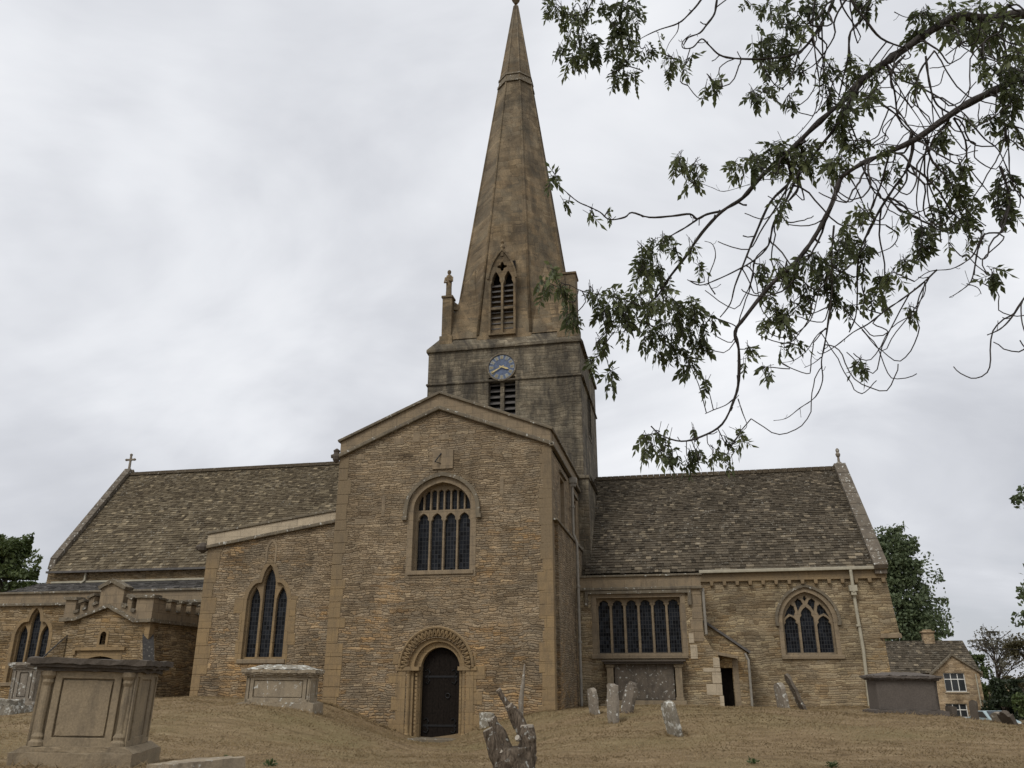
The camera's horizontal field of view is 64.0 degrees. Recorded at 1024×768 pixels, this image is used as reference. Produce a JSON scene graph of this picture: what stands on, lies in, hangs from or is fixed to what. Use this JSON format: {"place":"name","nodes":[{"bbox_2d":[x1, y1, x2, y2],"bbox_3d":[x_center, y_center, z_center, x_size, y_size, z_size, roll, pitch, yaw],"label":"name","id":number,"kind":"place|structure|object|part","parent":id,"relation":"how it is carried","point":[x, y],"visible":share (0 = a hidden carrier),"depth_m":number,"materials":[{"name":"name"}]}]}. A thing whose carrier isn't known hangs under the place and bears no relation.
{"place":"outdoors","nodes":[
{"label":"outdoors","id":0,"kind":"place"},
{"bbox_2d":[0,685,1023,767],"bbox_3d":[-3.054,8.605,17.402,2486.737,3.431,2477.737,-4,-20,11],"label":"ground","id":1,"kind":"structure","parent":0,"point":[312,734],"depth_m":14.41,"materials":[{"name":"brown plant"}]},
{"bbox_2d":[0,698,33,715],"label":"ledger stone","id":2,"kind":"object","parent":1,"relation":"on","point":[11,707],"visible":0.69,"depth_m":17.62,"materials":[{"name":"grey stone"}]},
{"bbox_2d":[0,532,45,591],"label":"tree","id":3,"kind":"object","parent":1,"relation":"on","point":[15,552],"visible":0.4,"depth_m":57.76,"materials":[{"name":"green plant"}]},
{"bbox_2d":[8,662,40,707],"bbox_3d":[-11.732,7.455,19.887,0.827,1.358,0.878,-1,-20,0],"label":"chest tomb","id":4,"kind":"object","parent":1,"relation":"on","point":[25,679],"visible":0.39,"depth_m":19.69,"materials":[{"name":"grey stone"}]},
{"bbox_2d":[6,656,174,767],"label":"chest tomb","id":5,"kind":"object","parent":1,"relation":"on","point":[90,713],"visible":0.99,"depth_m":9.43,"materials":[{"name":"stone"}]},
{"bbox_2d":[145,756,244,767],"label":"ledger stone","id":6,"kind":"object","parent":1,"relation":"on","point":[226,762],"visible":1,"depth_m":8.84,"materials":[{"name":"stone"}]},
{"bbox_2d":[263,758,277,765],"bbox_3d":[-2.960,4.615,10.022,0.192,0.108,0.191,-4,-20,11],"label":"weed","id":7,"kind":"object","parent":1,"relation":"on","point":[268,762],"visible":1,"depth_m":10.02,"materials":[{"name":"green plant"}]},
{"bbox_2d":[237,664,324,714],"bbox_3d":[-5.380,7.201,19.199,1.757,1.199,1.079,0,-20,1],"label":"chest tomb","id":8,"kind":"object","parent":1,"relation":"on","point":[291,686],"visible":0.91,"depth_m":18.88,"materials":[{"name":"stone"}]},
{"bbox_2d":[0,0,901,742],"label":"church","id":9,"kind":"structure","parent":1,"relation":"on","point":[462,542],"depth_m":30.61,"materials":[{"name":"stone"}]},
{"bbox_2d":[0,606,52,686],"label":"window","id":10,"kind":"structure","parent":9,"relation":"in","point":[32,635],"depth_m":34.63,"materials":[{"name":"stone"}]},
{"bbox_2d":[72,629,125,658],"bbox_3d":[-15.031,10.465,29.717,2.140,3.060,0.350,-4,-20,11],"label":"porch doorway","id":11,"kind":"structure","parent":9,"relation":"in","point":[111,654],"depth_m":29.89,"materials":[{"name":"stone"}]},
{"bbox_2d":[236,559,290,663],"bbox_3d":[-8.454,7.874,28.498,1.800,3.495,0.510,-4,-20,11],"label":"window","id":12,"kind":"structure","parent":9,"relation":"in","point":[266,603],"depth_m":28.37,"materials":[{"name":"glass"}]},
{"bbox_2d":[388,626,484,742],"bbox_3d":[-2.414,9.738,26.137,3.200,3.878,1.100,-4,-20,11],"label":"doorway","id":13,"kind":"structure","parent":9,"relation":"in","point":[467,703],"depth_m":26.22,"materials":[{"name":"stone"}]},
{"bbox_2d":[421,647,459,736],"bbox_3d":[-2.272,9.994,26.434,1.360,2.900,0.124,-4,-20,11],"label":"door","id":14,"kind":"structure","parent":9,"relation":"in","point":[440,682],"depth_m":26.42,"materials":[{"name":"brown wood"}]},
{"bbox_2d":[402,472,480,577],"bbox_3d":[-2.365,4.804,28.047,2.780,3.557,0.570,-4,-20,11],"label":"window","id":15,"kind":"structure","parent":9,"relation":"in","point":[442,510],"depth_m":28.12,"materials":[{"name":"glass"}]},
{"bbox_2d":[559,469,566,527],"bbox_3d":[1.638,4.300,29.927,0.590,2.050,1.450,-4,-20,11],"label":"window","id":16,"kind":"structure","parent":9,"relation":"in","point":[562,478],"depth_m":30.31,"materials":[{"name":"stone"}]},
{"bbox_2d":[574,492,577,538],"bbox_3d":[2.311,5.478,33.017,0.590,2.050,1.500,-4,-20,11],"label":"window","id":17,"kind":"structure","parent":9,"relation":"in","point":[575,496],"depth_m":33.54,"materials":[{"name":"stone"}]},
{"bbox_2d":[585,589,691,658],"bbox_3d":[4.748,8.995,30.634,3.940,2.450,0.560,-4,-20,11],"label":"window","id":18,"kind":"structure","parent":9,"relation":"in","point":[632,624],"depth_m":30.70,"materials":[{"name":"glass"}]},
{"bbox_2d":[720,668,734,705],"bbox_3d":[7.916,11.303,30.031,0.600,1.900,0.060,-4,-20,11],"label":"door","id":19,"kind":"structure","parent":9,"relation":"in","point":[726,673],"depth_m":30.08,"materials":[{"name":"brown wood"}]},
{"bbox_2d":[775,584,845,658],"bbox_3d":[11.223,9.032,31.184,2.382,2.718,0.540,-4,-20,11],"label":"window","id":20,"kind":"structure","parent":9,"relation":"in","point":[807,621],"depth_m":31.14,"materials":[{"name":"glass"}]},
{"bbox_2d":[479,711,493,728],"bbox_3d":[-0.768,10.322,24.908,0.517,0.694,0.146,-12,-19,29],"label":"headstone","id":21,"kind":"object","parent":1,"relation":"on","point":[485,717],"visible":0.52,"depth_m":24.92,"materials":[{"name":"white stone"}]},
{"bbox_2d":[483,664,536,767],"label":"tree stump","id":22,"kind":"object","parent":1,"relation":"on","point":[503,752],"visible":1,"depth_m":9.14,"materials":[{"name":"grey plant"}]},
{"bbox_2d":[587,688,599,714],"bbox_3d":[2.035,8.058,20.474,0.145,0.890,0.649,-3,-17,-10],"label":"headstone","id":23,"kind":"object","parent":1,"relation":"on","point":[593,701],"visible":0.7,"depth_m":20.31,"materials":[{"name":"grey stone"}]},
{"bbox_2d":[607,684,619,723],"bbox_3d":[2.178,7.019,17.679,0.174,1.051,0.377,6,-24,-11],"label":"headstone","id":24,"kind":"object","parent":1,"relation":"on","point":[613,716],"visible":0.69,"depth_m":17.62,"materials":[{"name":"grey stone"}]},
{"bbox_2d":[620,681,637,712],"bbox_3d":[2.707,7.432,19.101,0.127,0.963,0.472,22,-22,-15],"label":"headstone","id":25,"kind":"object","parent":1,"relation":"on","point":[629,697],"visible":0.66,"depth_m":19.07,"materials":[{"name":"grey stone"}]},
{"bbox_2d":[600,660,686,705],"bbox_3d":[4.768,10.885,29.410,3.200,1.860,0.600,-4,-20,11],"label":"wall tomb","id":26,"kind":"object","parent":1,"relation":"on","point":[653,680],"depth_m":29.41,"materials":[{"name":"stone"}]},
{"bbox_2d":[661,701,683,736],"bbox_3d":[2.896,6.144,14.750,0.164,0.869,0.382,-10,-10,-20],"label":"headstone","id":27,"kind":"object","parent":1,"relation":"on","point":[673,726],"visible":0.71,"depth_m":14.65,"materials":[{"name":"white stone"}]},
{"bbox_2d":[746,756,759,763],"bbox_3d":[3.241,5.053,11.036,0.172,0.106,0.196,9,-22,-23],"label":"weed","id":28,"kind":"object","parent":1,"relation":"on","point":[753,761],"visible":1,"depth_m":11.02,"materials":[{"name":"green plant"}]},
{"bbox_2d":[533,0,1023,480],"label":"ash tree","id":29,"kind":"object","parent":1,"relation":"on","point":[982,32],"visible":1,"depth_m":7.40,"materials":[{"name":"green plant"}]},
{"bbox_2d":[774,682,790,708],"bbox_3d":[7.076,8.345,21.429,0.164,1.035,0.575,-5,-20,-6],"label":"headstone","id":30,"kind":"object","parent":1,"relation":"on","point":[781,698],"visible":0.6,"depth_m":21.36,"materials":[{"name":"grey stone"}]},
{"bbox_2d":[784,674,807,709],"bbox_3d":[7.638,8.383,21.924,0.116,1.287,0.320,-20,-18,-9],"label":"headstone","id":31,"kind":"object","parent":1,"relation":"on","point":[796,695],"visible":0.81,"depth_m":21.89,"materials":[{"name":"grey stone"}]},
{"bbox_2d":[824,760,838,767],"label":"weed","id":32,"kind":"object","parent":1,"relation":"on","point":[830,764],"visible":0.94,"depth_m":10.73,"materials":[{"name":"green plant"}]},
{"bbox_2d":[860,672,949,716],"bbox_3d":[9.051,7.288,18.982,1.639,1.167,0.876,0,-20,3],"label":"chest tomb","id":33,"kind":"object","parent":1,"relation":"on","point":[901,693],"visible":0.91,"depth_m":18.75,"materials":[{"name":"grey stone"}]},
{"bbox_2d":[874,521,957,640],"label":"tree","id":34,"kind":"object","parent":1,"relation":"on","point":[914,616],"visible":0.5,"depth_m":80.81,"materials":[{"name":"green plant"}]},
{"bbox_2d":[885,630,983,717],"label":"cottage","id":35,"kind":"structure","parent":1,"relation":"on","point":[952,664],"depth_m":62.75,"materials":[{"name":"stone"}]},
{"bbox_2d":[943,673,968,692],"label":"window","id":36,"kind":"structure","parent":35,"relation":"in","point":[954,682],"depth_m":61.90,"materials":[{"name":"white paint"}]},
{"bbox_2d":[945,703,968,717],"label":"window","id":37,"kind":"structure","parent":35,"relation":"in","point":[962,710],"depth_m":61.23,"materials":[{"name":"white paint"}]},
{"bbox_2d":[967,646,1023,649],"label":"overhead wire","id":38,"kind":"object","parent":35,"relation":"attached to","point":[997,648],"visible":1,"depth_m":63.17,"materials":[{"name":"black metal"}]},
{"bbox_2d":[946,705,956,716],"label":"headstone","id":39,"kind":"object","parent":1,"relation":"on","point":[952,710],"visible":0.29,"depth_m":18.63,"materials":[{"name":"stone"}]},
{"bbox_2d":[969,700,979,719],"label":"headstone","id":40,"kind":"object","parent":1,"relation":"on","point":[974,710],"visible":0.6,"depth_m":19.49,"materials":[{"name":"stone"}]},
{"bbox_2d":[969,651,994,703],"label":"tree","id":41,"kind":"object","parent":1,"relation":"on","point":[980,659],"visible":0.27,"depth_m":70.11,"materials":[{"name":"green plant"}]},
{"bbox_2d":[966,711,1021,722],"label":"parked car","id":42,"kind":"object","parent":1,"relation":"on","point":[984,714],"visible":0.06,"depth_m":54.23,"materials":[{"name":"blue paint"}]},
{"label":"side window","id":43,"kind":"part","parent":42,"relation":"part of","materials":[{"name":"black glass"}]},
{"bbox_2d":[967,625,1023,709],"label":"tree","id":44,"kind":"object","parent":1,"relation":"on","point":[1001,664],"visible":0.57,"depth_m":73.12,"materials":[{"name":"green plant"}]},
{"bbox_2d":[990,712,1000,721],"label":"headstone","id":45,"kind":"object","parent":1,"relation":"on","point":[993,716],"visible":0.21,"depth_m":19.48,"materials":[{"name":"grey stone"}]},
{"bbox_2d":[980,677,1023,720],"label":"bush","id":46,"kind":"object","parent":1,"relation":"on","point":[1001,694],"visible":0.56,"depth_m":57.88,"materials":[{"name":"green plant"}]},
{"bbox_2d":[997,710,1019,725],"bbox_3d":[11.251,7.697,18.475,0.121,0.721,0.419,-24,-11,-16],"label":"headstone","id":47,"kind":"object","parent":1,"relation":"on","point":[1006,716],"visible":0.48,"depth_m":18.43,"materials":[{"name":"stone"}]},
{"bbox_2d":[1001,632,1023,688],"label":"tree","id":48,"kind":"object","parent":1,"relation":"on","point":[1010,646],"visible":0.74,"depth_m":66.42,"materials":[{"name":"green plant"}]},
{"bbox_2d":[1004,678,1023,723],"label":"bush","id":49,"kind":"object","parent":1,"relation":"on","point":[1013,682],"visible":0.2,"depth_m":58.69,"materials":[{"name":"green plant"}]},
{"bbox_2d":[1009,484,1023,627],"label":"tree","id":50,"kind":"object","parent":1,"relation":"on","point":[1018,498],"visible":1,"depth_m":33.29,"materials":[{"name":"green plant"}]},
{"bbox_2d":[1011,692,1023,716],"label":"bush","id":51,"kind":"object","parent":1,"relation":"on","point":[1018,696],"visible":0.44,"depth_m":46.42,"materials":[{"name":"green plant"}]},
{"bbox_2d":[0,0,1023,684],"label":"sky","id":52,"kind":"structure","parent":0,"point":[232,232],"materials":[{"name":"white"}]}
]}

